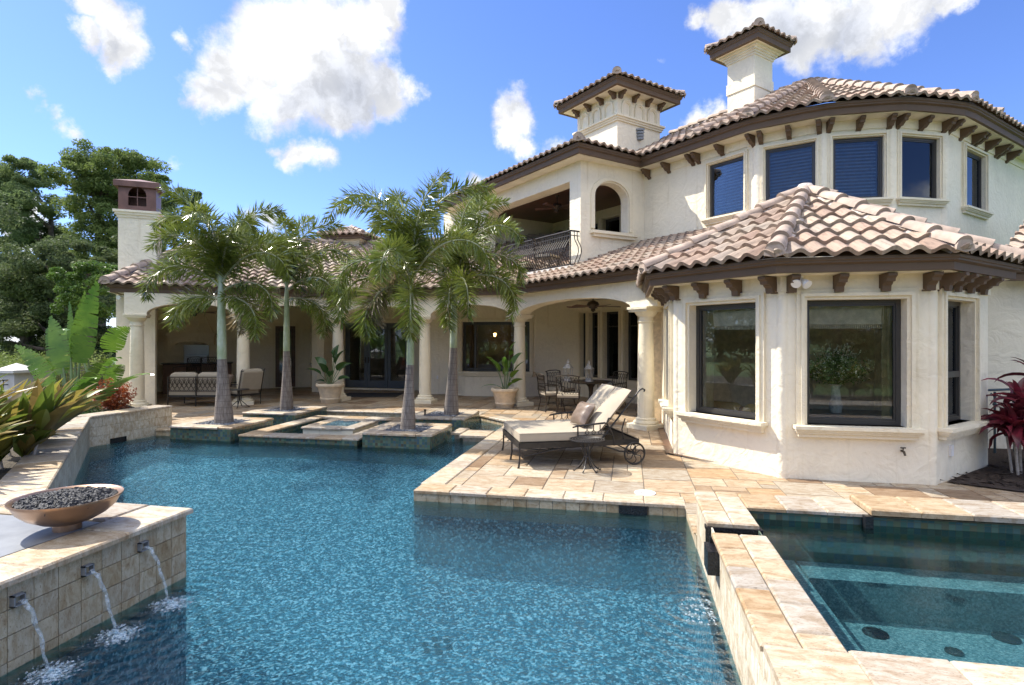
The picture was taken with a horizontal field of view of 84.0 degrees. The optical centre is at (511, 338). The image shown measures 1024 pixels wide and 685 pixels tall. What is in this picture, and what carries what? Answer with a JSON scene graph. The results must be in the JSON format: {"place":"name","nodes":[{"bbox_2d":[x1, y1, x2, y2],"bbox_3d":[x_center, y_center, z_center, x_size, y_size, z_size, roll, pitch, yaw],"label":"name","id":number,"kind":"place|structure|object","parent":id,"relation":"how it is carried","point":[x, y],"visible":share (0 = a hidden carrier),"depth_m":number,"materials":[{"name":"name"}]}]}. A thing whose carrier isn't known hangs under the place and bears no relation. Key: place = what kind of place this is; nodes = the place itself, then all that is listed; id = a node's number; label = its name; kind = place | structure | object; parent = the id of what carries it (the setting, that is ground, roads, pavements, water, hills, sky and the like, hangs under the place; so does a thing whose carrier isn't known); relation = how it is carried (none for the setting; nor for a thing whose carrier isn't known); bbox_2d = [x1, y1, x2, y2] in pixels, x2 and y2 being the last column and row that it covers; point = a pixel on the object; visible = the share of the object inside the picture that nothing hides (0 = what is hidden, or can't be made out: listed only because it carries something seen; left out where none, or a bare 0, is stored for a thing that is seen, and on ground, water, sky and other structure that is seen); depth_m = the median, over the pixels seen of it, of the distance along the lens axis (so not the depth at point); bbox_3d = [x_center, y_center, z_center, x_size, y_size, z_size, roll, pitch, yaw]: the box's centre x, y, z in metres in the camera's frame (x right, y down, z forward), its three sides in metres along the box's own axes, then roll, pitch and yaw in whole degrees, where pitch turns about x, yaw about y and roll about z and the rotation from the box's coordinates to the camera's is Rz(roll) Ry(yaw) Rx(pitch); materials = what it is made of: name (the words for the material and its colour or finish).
{"place":"outdoors","nodes":[
{"label":"outdoors","id":0,"kind":"place"},
{"bbox_2d":[0,402,134,479],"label":"planting bed","id":1,"kind":"object","parent":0,"point":[9,462],"depth_m":7.37,"materials":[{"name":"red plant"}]},
{"bbox_2d":[0,398,30,440],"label":"cordyline","id":2,"kind":"object","parent":1,"relation":"on","point":[3,430],"visible":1,"depth_m":5.95,"materials":[{"name":"green plant"}]},
{"bbox_2d":[0,373,42,430],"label":"cordyline","id":3,"kind":"object","parent":1,"relation":"on","point":[14,399],"visible":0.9,"depth_m":6.61,"materials":[{"name":"green plant"}]},
{"bbox_2d":[0,376,91,457],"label":"cordyline","id":4,"kind":"object","parent":1,"relation":"on","point":[19,389],"visible":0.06,"depth_m":7.67,"materials":[{"name":"green plant"}]},
{"bbox_2d":[0,376,108,467],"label":"cordyline","id":5,"kind":"object","parent":1,"relation":"on","point":[49,416],"visible":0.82,"depth_m":6.82,"materials":[{"name":"green plant"}]},
{"bbox_2d":[26,370,105,405],"bbox_3d":[-7.005,1.066,8.751,1.084,1.177,1.176,0,0,12],"label":"cordyline","id":6,"kind":"object","parent":1,"relation":"on","point":[76,394],"visible":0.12,"depth_m":8.77,"materials":[{"name":"green plant"}]},
{"bbox_2d":[14,280,153,413],"bbox_3d":[-8.630,0.362,11.787,3.236,3.148,0.829,0,0,12],"label":"banana plant","id":7,"kind":"object","parent":1,"relation":"on","point":[77,348],"visible":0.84,"depth_m":11.88,"materials":[{"name":"green plant"}]},
{"bbox_2d":[61,326,130,398],"bbox_3d":[-10.188,0.792,13.781,1.485,2.263,2.204,0,0,-39],"label":"banana plant","id":8,"kind":"object","parent":1,"relation":"on","point":[116,340],"visible":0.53,"depth_m":13.76,"materials":[{"name":"green plant"}]},
{"bbox_2d":[91,377,136,409],"bbox_3d":[-8.956,1.325,12.804,0.908,0.959,0.906,0,0,-37],"label":"shrub","id":9,"kind":"object","parent":1,"relation":"on","point":[120,395],"visible":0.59,"depth_m":12.67,"materials":[{"name":"red plant"}]},
{"bbox_2d":[0,420,741,684],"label":"pool water","id":10,"kind":"structure","parent":0,"point":[314,564],"depth_m":4.53,"materials":[{"name":"blue liquid"}]},
{"bbox_2d":[28,661,74,684],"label":"foam patch","id":11,"kind":"object","parent":10,"relation":"on","point":[54,672],"visible":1,"depth_m":3.36,"materials":[{"name":"white liquid"}]},
{"bbox_2d":[98,626,137,642],"bbox_3d":[-2.625,1.976,3.800,0.600,0.001,0.600,0,0,12],"label":"foam patch","id":12,"kind":"object","parent":10,"relation":"on","point":[118,633],"visible":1,"depth_m":3.80,"materials":[{"name":"white liquid"}]},
{"bbox_2d":[0,0,1023,341],"label":"sky","id":13,"kind":"structure","parent":0,"point":[293,103],"materials":[{"name":"blue"}]},
{"bbox_2d":[87,386,1023,533],"bbox_3d":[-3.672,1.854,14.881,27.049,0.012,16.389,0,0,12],"label":"patio paving","id":14,"kind":"structure","parent":0,"point":[664,474],"depth_m":8.03,"materials":[{"name":"stone"}]},
{"bbox_2d":[173,356,202,372],"bbox_3d":[-10.424,1.215,18.290,0.604,1.278,0.605,0,0,15],"label":"bar stool","id":15,"kind":"object","parent":14,"relation":"on","point":[187,367],"visible":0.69,"depth_m":18.20,"materials":[{"name":"brown metal"}]},
{"bbox_2d":[160,345,232,393],"bbox_3d":[-10.908,1.040,19.800,2.147,1.620,0.960,0,0,-24],"label":"bar counter","id":16,"kind":"object","parent":14,"relation":"on","point":[195,351],"visible":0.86,"depth_m":19.59,"materials":[{"name":"black stone"}]},
{"bbox_2d":[167,372,235,406],"bbox_3d":[-8.616,1.385,15.899,1.551,0.930,0.843,0,0,0],"label":"outdoor sofa","id":17,"kind":"object","parent":14,"relation":"on","point":[191,384],"visible":0.88,"depth_m":15.53,"materials":[{"name":"fabric"}]},
{"bbox_2d":[196,357,216,373],"bbox_3d":[-9.747,1.215,18.270,0.605,1.278,0.604,0,0,-44],"label":"bar stool","id":18,"kind":"object","parent":14,"relation":"on","point":[199,372],"visible":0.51,"depth_m":18.05,"materials":[{"name":"brown metal"}]},
{"bbox_2d":[230,388,249,407],"bbox_3d":[-7.279,1.595,15.200,0.500,0.490,0.500,0,0,12],"label":"side table","id":19,"kind":"object","parent":14,"relation":"on","point":[239,389],"visible":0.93,"depth_m":15.16,"materials":[{"name":"metal"}]},
{"bbox_2d":[231,368,264,404],"bbox_3d":[-7.529,1.344,16.041,0.929,1.011,0.687,0,0,36],"label":"outdoor armchair","id":20,"kind":"object","parent":14,"relation":"on","point":[251,380],"visible":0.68,"depth_m":15.82,"materials":[{"name":"fabric"}]},
{"bbox_2d":[315,382,344,403],"bbox_3d":[-5.250,1.567,16.427,0.810,0.565,0.810,0,0,12],"label":"plant pot","id":21,"kind":"object","parent":14,"relation":"on","point":[329,393],"visible":0.99,"depth_m":16.17,"materials":[{"name":"ceramic"}]},
{"bbox_2d":[308,345,350,383],"bbox_3d":[-5.255,0.766,16.400,1.285,1.187,0.931,0,0,12],"label":"potted plant","id":22,"kind":"object","parent":21,"relation":"on","point":[321,362],"visible":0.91,"depth_m":16.41,"materials":[{"name":"green plant"}]},
{"bbox_2d":[345,393,403,396],"bbox_3d":[-4.573,1.839,18.589,1.850,0.015,1.361,0,0,0],"label":"doormat","id":23,"kind":"object","parent":14,"relation":"on","point":[373,394],"visible":0.69,"depth_m":18.65,"materials":[{"name":"brown fabric"}]},
{"bbox_2d":[155,409,685,508],"bbox_3d":[-1.717,1.860,11.096,11.639,0.043,5.973,0,0,38],"label":"pool coping","id":24,"kind":"object","parent":14,"relation":"on","point":[439,481],"visible":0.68,"depth_m":6.89,"materials":[{"name":"stone"}]},
{"bbox_2d":[491,387,518,407],"bbox_3d":[-0.195,1.587,15.296,0.753,0.525,0.753,0,0,12],"label":"plant pot","id":25,"kind":"object","parent":14,"relation":"on","point":[504,398],"visible":1,"depth_m":15.06,"materials":[{"name":"ceramic"}]},
{"bbox_2d":[482,342,522,388],"bbox_3d":[-0.212,0.736,15.358,0.713,1.319,1.149,0,0,-41],"label":"potted plant","id":26,"kind":"object","parent":25,"relation":"on","point":[506,365],"visible":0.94,"depth_m":15.25,"materials":[{"name":"green plant"}]},
{"bbox_2d":[535,373,565,411],"bbox_3d":[0.980,1.365,14.590,0.615,0.976,0.605,0,0,-16],"label":"dining chair","id":27,"kind":"object","parent":14,"relation":"on","point":[545,393],"visible":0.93,"depth_m":14.41,"materials":[{"name":"brown metal"}]},
{"bbox_2d":[545,370,575,405],"bbox_3d":[1.353,1.365,15.826,0.605,0.976,0.615,0,0,-43],"label":"dining chair","id":28,"kind":"object","parent":14,"relation":"on","point":[552,388],"visible":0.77,"depth_m":15.82,"materials":[{"name":"brown metal"}]},
{"bbox_2d":[98,17,1023,484],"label":"house","id":29,"kind":"structure","parent":14,"relation":"on","point":[886,219],"depth_m":12.37,"materials":[{"name":"beige paint"}]},
{"bbox_2d":[273,324,297,387],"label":"door","id":30,"kind":"structure","parent":29,"relation":"in","point":[278,329],"depth_m":21.51,"materials":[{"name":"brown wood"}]},
{"bbox_2d":[343,320,406,387],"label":"door","id":31,"kind":"structure","parent":29,"relation":"in","point":[382,364],"depth_m":21.87,"materials":[{"name":"glass"}]},
{"bbox_2d":[457,318,534,376],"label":"window","id":32,"kind":"structure","parent":29,"relation":"in","point":[480,343],"depth_m":19.72,"materials":[{"name":"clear glass"}]},
{"bbox_2d":[531,239,559,271],"bbox_3d":[0.965,-2.355,16.119,0.615,0.976,0.605,0,0,33],"label":"dining chair","id":33,"kind":"object","parent":29,"relation":"on","point":[535,255],"visible":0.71,"depth_m":16.03,"materials":[{"name":"brown metal"}]},
{"bbox_2d":[535,195,569,212],"bbox_3d":[1.418,-4.070,17.216,1.294,0.520,1.339,0,0,-17],"label":"ceiling fan","id":34,"kind":"object","parent":29,"relation":"hanging from","point":[557,206],"visible":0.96,"depth_m":17.15,"materials":[{"name":"brown metal"}]},
{"bbox_2d":[578,311,586,376],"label":"window","id":35,"kind":"structure","parent":29,"relation":"in","point":[585,312],"depth_m":18.18,"materials":[{"name":"black glass"}]},
{"bbox_2d":[587,311,599,377],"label":"window","id":36,"kind":"structure","parent":29,"relation":"in","point":[595,316],"depth_m":17.84,"materials":[{"name":"black glass"}]},
{"bbox_2d":[567,299,620,311],"bbox_3d":[2.047,-0.925,14.005,1.294,0.550,1.339,0,0,-6],"label":"ceiling fan","id":37,"kind":"object","parent":29,"relation":"hanging from","point":[593,305],"visible":0.84,"depth_m":13.91,"materials":[{"name":"brown metal"}]},
{"bbox_2d":[600,212,620,231],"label":"window","id":38,"kind":"structure","parent":29,"relation":"in","point":[614,224],"depth_m":18.89,"materials":[{"name":"black glass"}]},
{"bbox_2d":[601,309,620,379],"bbox_3d":[3.024,0.175,17.043,0.250,2.070,0.774,0,0,-33],"label":"window","id":39,"kind":"structure","parent":29,"relation":"in","point":[613,318],"depth_m":17.22,"materials":[{"name":"black glass"}]},
{"bbox_2d":[623,309,638,381],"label":"window","id":40,"kind":"structure","parent":29,"relation":"in","point":[633,325],"depth_m":16.52,"materials":[{"name":"black glass"}]},
{"bbox_2d":[658,300,672,416],"bbox_3d":[2.768,0.320,9.922,0.355,1.920,1.490,0,0,12],"label":"window","id":41,"kind":"structure","parent":29,"relation":"in","point":[666,404],"depth_m":9.30,"materials":[{"name":"beige stone"}]},
{"bbox_2d":[674,291,767,432],"bbox_3d":[3.071,0.320,8.311,0.355,1.920,1.464,0,0,-34],"label":"window","id":42,"kind":"structure","parent":29,"relation":"in","point":[758,425],"depth_m":8.32,"materials":[{"name":"beige stone"}]},
{"bbox_2d":[700,149,747,225],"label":"window","id":43,"kind":"structure","parent":29,"relation":"in","point":[728,179],"depth_m":14.26,"materials":[{"name":"blue glass"}]},
{"bbox_2d":[760,134,820,202],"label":"window","id":44,"kind":"structure","parent":29,"relation":"in","point":[787,167],"depth_m":13.06,"materials":[{"name":"blue glass"}]},
{"bbox_2d":[791,276,811,288],"bbox_3d":[3.721,-0.727,7.297,0.230,0.176,0.216,0,0,-44],"label":"flood light","id":45,"kind":"object","parent":29,"relation":"attached to","point":[806,283],"visible":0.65,"depth_m":7.26,"materials":[{"name":"white plastic"}]},
{"bbox_2d":[809,409,881,418],"bbox_3d":[4.626,1.510,8.192,1.400,0.920,0.600,0,0,12],"label":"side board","id":46,"kind":"object","parent":29,"relation":"in","point":[847,413],"visible":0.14,"depth_m":7.98,"materials":[{"name":"brown wood"}]},
{"bbox_2d":[809,343,877,412],"bbox_3d":[4.607,0.537,8.120,1.079,1.025,1.075,0,0,-44],"label":"flower vase","id":47,"kind":"object","parent":46,"relation":"on","point":[836,367],"visible":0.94,"depth_m":8.02,"materials":[{"name":"green plant"}]},
{"bbox_2d":[792,288,927,440],"bbox_3d":[4.443,0.320,7.370,1.510,1.920,0.355,0,0,12],"label":"window","id":48,"kind":"structure","parent":29,"relation":"in","point":[805,299],"depth_m":7.38,"materials":[{"name":"beige stone"}]},
{"bbox_2d":[828,129,893,205],"bbox_3d":[7.529,-3.652,12.578,1.290,1.605,0.900,0,0,12],"label":"window","id":49,"kind":"structure","parent":29,"relation":"in","point":[855,165],"depth_m":12.43,"materials":[{"name":"blue glass"}]},
{"bbox_2d":[896,129,950,207],"bbox_3d":[8.802,-3.652,12.257,1.270,1.605,0.255,0,0,-11],"label":"window","id":50,"kind":"structure","parent":29,"relation":"in","point":[916,157],"depth_m":12.34,"materials":[{"name":"blue glass"}]},
{"bbox_2d":[938,288,988,439],"bbox_3d":[5.926,0.320,7.578,1.320,1.920,0.355,0,0,-34],"label":"window","id":51,"kind":"structure","parent":29,"relation":"in","point":[948,311],"depth_m":7.80,"materials":[{"name":"beige glass"}]},
{"bbox_2d":[961,141,993,219],"bbox_3d":[10.814,-3.652,13.279,1.534,1.605,0.255,0,0,-34],"label":"window","id":52,"kind":"structure","parent":29,"relation":"in","point":[971,163],"depth_m":13.45,"materials":[{"name":"beige stone"}]},
{"bbox_2d":[555,375,580,412],"bbox_3d":[1.376,1.365,13.964,0.605,0.976,0.615,0,0,9],"label":"dining chair","id":53,"kind":"object","parent":14,"relation":"on","point":[565,395],"visible":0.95,"depth_m":13.75,"materials":[{"name":"brown metal"}]},
{"bbox_2d":[501,381,644,468],"bbox_3d":[0.908,1.295,8.918,1.951,1.128,1.540,0,0,-11],"label":"chaise lounge","id":54,"kind":"object","parent":14,"relation":"on","point":[606,399],"visible":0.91,"depth_m":8.44,"materials":[{"name":"fabric"}]},
{"bbox_2d":[570,401,595,426],"bbox_3d":[1.094,1.160,8.812,0.182,0.400,0.500,33,-9,-14],"label":"pillow","id":55,"kind":"object","parent":54,"relation":"on","point":[583,412],"visible":0.95,"depth_m":8.65,"materials":[{"name":"beige fabric"}]},
{"bbox_2d":[569,436,604,472],"bbox_3d":[1.050,1.626,7.971,0.500,0.445,0.500,0,0,12],"label":"side table","id":56,"kind":"object","parent":14,"relation":"on","point":[593,440],"visible":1,"depth_m":7.96,"materials":[{"name":"metal"}]},
{"bbox_2d":[568,379,613,398],"bbox_3d":[2.066,1.480,14.900,1.200,0.740,1.200,0,0,12],"label":"dining table","id":57,"kind":"object","parent":14,"relation":"on","point":[590,385],"visible":0.62,"depth_m":14.74,"materials":[{"name":"brown metal"}]},
{"bbox_2d":[563,359,572,380],"bbox_3d":[1.476,0.822,14.950,0.288,0.576,0.249,0,0,12],"label":"lantern","id":58,"kind":"object","parent":57,"relation":"on","point":[568,365],"visible":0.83,"depth_m":14.91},
{"bbox_2d":[584,361,593,381],"bbox_3d":[2.000,0.834,14.750,0.276,0.552,0.239,0,0,12],"label":"lantern","id":59,"kind":"object","parent":57,"relation":"on","point":[588,378],"visible":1,"depth_m":14.71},
{"bbox_2d":[597,371,628,405],"bbox_3d":[2.698,1.365,15.219,0.615,0.976,0.605,0,0,-32],"label":"dining chair","id":60,"kind":"object","parent":14,"relation":"on","point":[626,378],"visible":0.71,"depth_m":15.29,"materials":[{"name":"brown metal"}]},
{"bbox_2d":[634,490,655,495],"bbox_3d":[1.591,1.841,6.804,0.250,0.014,0.250,0,0,12],"label":"access cover","id":61,"kind":"object","parent":14,"relation":"on","point":[643,492],"visible":1,"depth_m":6.79,"materials":[{"name":"white plastic"}]},
{"bbox_2d":[940,448,1023,490],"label":"mulch bed","id":62,"kind":"object","parent":14,"relation":"on","point":[999,455],"visible":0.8,"depth_m":7.61,"materials":[{"name":"brown wood"}]},
{"bbox_2d":[988,388,1013,452],"bbox_3d":[8.514,1.325,9.334,2.070,1.050,0.061,0,0,-16],"label":"iron railing","id":63,"kind":"object","parent":62,"relation":"on","point":[994,430],"visible":0.23,"depth_m":9.09,"materials":[{"name":"black metal"}]},
{"bbox_2d":[979,378,1023,474],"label":"cordyline","id":64,"kind":"object","parent":62,"relation":"on","point":[1007,420],"visible":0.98,"depth_m":7.66,"materials":[{"name":"red plant"}]},
{"bbox_2d":[994,357,1023,405],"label":"cordyline","id":65,"kind":"object","parent":62,"relation":"on","point":[1013,373],"visible":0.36,"depth_m":8.47,"materials":[{"name":"plant"}]},
{"bbox_2d":[475,497,648,514],"bbox_3d":[-2.989,2.480,8.007,10.550,0.840,12.500,0,0,12],"label":"pool basin","id":66,"kind":"object","parent":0,"point":[539,505],"depth_m":8.46,"materials":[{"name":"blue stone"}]},
{"bbox_2d":[0,405,172,505],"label":"garden wall","id":67,"kind":"structure","parent":66,"relation":"on","point":[55,461],"depth_m":8.25,"materials":[{"name":"stone"}]},
{"bbox_2d":[0,503,192,676],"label":"raised fire bowl wall","id":68,"kind":"structure","parent":66,"relation":"on","point":[40,566],"depth_m":3.94,"materials":[{"name":"tile"}]},
{"bbox_2d":[9,591,25,607],"bbox_3d":[-2.983,1.565,3.413,0.082,0.068,0.068,0,0,12],"label":"water scupper","id":69,"kind":"object","parent":68,"relation":"attached to","point":[12,601],"visible":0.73,"depth_m":3.40,"materials":[{"name":"grey metal"}]},
{"bbox_2d":[5,484,123,532],"bbox_3d":[-3.320,1.283,4.247,0.700,0.274,0.700,0,0,12],"label":"fire bowl","id":70,"kind":"object","parent":68,"relation":"on","point":[65,509],"visible":1,"depth_m":4.12,"materials":[{"name":"orange metal"}]},
{"bbox_2d":[81,563,94,576],"bbox_3d":[-2.894,1.565,3.854,0.082,0.068,0.068,0,0,12],"label":"water scupper","id":71,"kind":"object","parent":68,"relation":"attached to","point":[91,566],"visible":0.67,"depth_m":3.84,"materials":[{"name":"grey metal"}]},
{"bbox_2d":[137,540,148,551],"bbox_3d":[-2.804,1.565,4.295,0.082,0.068,0.068,0,0,12],"label":"water scupper","id":72,"kind":"object","parent":68,"relation":"attached to","point":[145,548],"visible":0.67,"depth_m":4.28,"materials":[{"name":"grey metal"}]},
{"bbox_2d":[169,417,273,440],"bbox_3d":[-5.951,2.304,11.752,1.416,1.193,1.406,0,0,12],"label":"planter","id":73,"kind":"object","parent":66,"relation":"on","point":[209,429],"visible":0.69,"depth_m":11.19,"materials":[{"name":"beige stone"}]},
{"bbox_2d":[133,182,305,422],"bbox_3d":[-6.067,-0.691,11.882,3.488,4.905,3.040,0,0,12],"label":"palm tree","id":74,"kind":"object","parent":73,"relation":"in","point":[218,260],"visible":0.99,"depth_m":11.62,"materials":[{"name":"green plant"}]},
{"bbox_2d":[242,405,326,424],"bbox_3d":[-5.480,2.304,13.820,1.416,1.192,1.466,0,0,12],"label":"planter","id":75,"kind":"object","parent":66,"relation":"on","point":[277,414],"visible":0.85,"depth_m":13.30,"materials":[{"name":"beige stone"}]},
{"bbox_2d":[226,213,357,409],"bbox_3d":[-5.506,-0.750,13.972,3.363,5.010,2.832,0,0,-21],"label":"palm tree","id":76,"kind":"object","parent":75,"relation":"in","point":[318,283],"visible":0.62,"depth_m":13.75,"materials":[{"name":"green plant"}]},
{"bbox_2d":[238,415,400,445],"bbox_3d":[-3.787,2.374,12.134,2.516,1.051,2.886,0,0,12],"label":"fire pit surround","id":77,"kind":"object","parent":66,"relation":"on","point":[276,434],"visible":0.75,"depth_m":10.97,"materials":[{"name":"stone"}]},
{"bbox_2d":[301,418,379,434],"bbox_3d":[-3.600,2.341,12.050,1.196,1.118,1.276,0,0,12],"label":"fire pit","id":78,"kind":"object","parent":66,"relation":"in","point":[332,426],"visible":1,"depth_m":11.63,"materials":[{"name":"stone"}]},
{"bbox_2d":[362,422,451,449],"bbox_3d":[-1.972,2.303,10.922,1.366,1.194,1.366,0,0,12],"label":"planter","id":79,"kind":"object","parent":66,"relation":"on","point":[429,436],"visible":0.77,"depth_m":10.38,"materials":[{"name":"beige stone"}]},
{"bbox_2d":[322,166,498,429],"bbox_3d":[-1.815,-0.729,11.133,3.470,4.982,3.050,0,0,-24],"label":"palm tree","id":80,"kind":"object","parent":79,"relation":"in","point":[403,246],"visible":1,"depth_m":10.69,"materials":[{"name":"green plant"}]},
{"bbox_2d":[156,412,696,548],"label":"waterline tiles","id":81,"kind":"object","parent":66,"relation":"attached to","point":[664,511],"visible":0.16,"depth_m":6.70,"materials":[{"name":"tile"}]},
{"bbox_2d":[619,505,647,514],"bbox_3d":[1.367,1.948,6.416,0.320,0.125,0.020,0,0,12],"label":"skimmer","id":82,"kind":"object","parent":81,"relation":"attached to","point":[629,509],"visible":0.91,"depth_m":6.41,"materials":[{"name":"black plastic"}]},
{"bbox_2d":[415,409,479,430],"bbox_3d":[-1.550,2.303,12.995,1.366,1.194,1.416,0,0,12],"label":"planter","id":83,"kind":"object","parent":66,"relation":"on","point":[465,418],"visible":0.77,"depth_m":12.52,"materials":[{"name":"beige stone"}]},
{"bbox_2d":[373,183,530,415],"bbox_3d":[-1.261,-0.904,12.687,3.433,5.336,3.354,0,0,-33],"label":"palm tree","id":84,"kind":"object","parent":83,"relation":"in","point":[460,279],"visible":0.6,"depth_m":12.50,"materials":[{"name":"green plant"}]},
{"bbox_2d":[451,428,469,438],"bbox_3d":[-1.040,2.374,11.488,0.220,1.052,0.600,0,0,12],"label":"stepping stone","id":85,"kind":"object","parent":66,"relation":"on","point":[457,432],"visible":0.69,"depth_m":11.31,"materials":[{"name":"stone"}]},
{"bbox_2d":[459,430,494,441],"bbox_3d":[-0.679,2.374,11.185,0.550,1.052,0.650,0,0,12],"label":"stepping stone","id":86,"kind":"object","parent":66,"relation":"on","point":[474,435],"visible":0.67,"depth_m":10.96,"materials":[{"name":"stone"}]},
{"bbox_2d":[703,400,754,412],"bbox_3d":[3.860,1.418,9.171,0.884,0.804,1.960,0,0,-44],"label":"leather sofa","id":87,"kind":"object","parent":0,"point":[733,406],"visible":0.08,"depth_m":8.99,"materials":[{"name":"brown leather"}]},
{"label":"ground","id":88,"kind":"structure","parent":0,"visible":0},
{"bbox_2d":[0,197,25,263],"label":"tree","id":89,"kind":"object","parent":88,"relation":"on","point":[9,213],"visible":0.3,"depth_m":28.85,"materials":[{"name":"green plant"}]},
{"bbox_2d":[0,363,35,398],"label":"fence pier","id":90,"kind":"structure","parent":88,"relation":"on","point":[18,373],"depth_m":12.41,"materials":[{"name":"paint"}]},
{"bbox_2d":[1,351,72,366],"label":"shrub","id":91,"kind":"object","parent":88,"relation":"on","point":[19,360],"visible":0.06,"depth_m":18.99,"materials":[{"name":"green plant"}]},
{"bbox_2d":[0,154,92,259],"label":"tree","id":92,"kind":"object","parent":88,"relation":"on","point":[17,186],"visible":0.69,"depth_m":35.34,"materials":[{"name":"green plant"}]},
{"bbox_2d":[0,263,116,364],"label":"tree","id":93,"kind":"object","parent":88,"relation":"on","point":[29,339],"visible":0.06,"depth_m":25.86,"materials":[{"name":"green plant"}]},
{"bbox_2d":[0,233,117,381],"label":"tree","id":94,"kind":"object","parent":88,"relation":"on","point":[38,290],"visible":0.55,"depth_m":23.70,"materials":[{"name":"green plant"}]},
{"bbox_2d":[19,354,102,387],"bbox_3d":[-14.399,1.203,17.974,2.077,1.509,2.393,0,0,12],"label":"shrub","id":95,"kind":"object","parent":88,"relation":"on","point":[93,361],"visible":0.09,"depth_m":17.97,"materials":[{"name":"green plant"}]},
{"bbox_2d":[35,362,114,389],"bbox_3d":[-12.696,1.370,16.600,0.021,1.061,7.278,0,0,-21],"label":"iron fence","id":96,"kind":"object","parent":88,"relation":"on","point":[81,370],"visible":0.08,"depth_m":17.05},
{"bbox_2d":[46,260,117,360],"bbox_3d":[-15.692,-0.530,21.137,2.546,4.873,2.265,0,0,-41],"label":"tree","id":97,"kind":"object","parent":88,"relation":"on","point":[72,286],"visible":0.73,"depth_m":20.69,"materials":[{"name":"green plant"}]},
{"bbox_2d":[73,350,111,383],"bbox_3d":[-15.681,1.148,20.962,2.096,1.619,2.164,0,0,12],"label":"shrub","id":98,"kind":"object","parent":88,"relation":"on","point":[96,359],"visible":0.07,"depth_m":21.12,"materials":[{"name":"green plant"}]},
{"bbox_2d":[34,138,172,367],"bbox_3d":[-23.906,-5.063,34.054,6.695,13.942,4.738,0,0,-17],"label":"tree","id":99,"kind":"object","parent":88,"relation":"on","point":[93,188],"visible":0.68,"depth_m":33.23,"materials":[{"name":"green plant"}]},
{"bbox_2d":[161,187,210,247],"bbox_3d":[-23.024,-4.150,38.172,5.376,12.112,3.457,0,0,12],"label":"tree","id":100,"kind":"object","parent":88,"relation":"on","point":[168,205],"visible":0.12,"depth_m":37.62,"materials":[{"name":"green plant"}]},
{"bbox_2d":[694,491,1023,684],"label":"spa","id":101,"kind":"object","parent":88,"relation":"on","point":[805,590],"visible":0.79,"depth_m":4.31,"materials":[{"name":"stone"}]},
{"bbox_2d":[862,626,888,639],"bbox_3d":[2.684,2.168,4.202,0.170,0.024,0.170,0,0,12],"label":"drain cover","id":102,"kind":"object","parent":101,"relation":"on","point":[876,633],"visible":1,"depth_m":4.18,"materials":[{"name":"grey plastic"}]},
{"bbox_2d":[944,646,963,656],"bbox_3d":[3.070,2.168,3.951,0.110,0.024,0.110,0,0,12],"label":"drain cover","id":103,"kind":"object","parent":101,"relation":"on","point":[953,651],"visible":1,"depth_m":3.93,"materials":[{"name":"grey plastic"}]},
{"bbox_2d":[991,631,1021,644],"bbox_3d":[3.592,2.168,4.133,0.170,0.024,0.170,0,0,12],"label":"drain cover","id":104,"kind":"object","parent":101,"relation":"on","point":[1007,638],"visible":1,"depth_m":4.11,"materials":[{"name":"grey plastic"}]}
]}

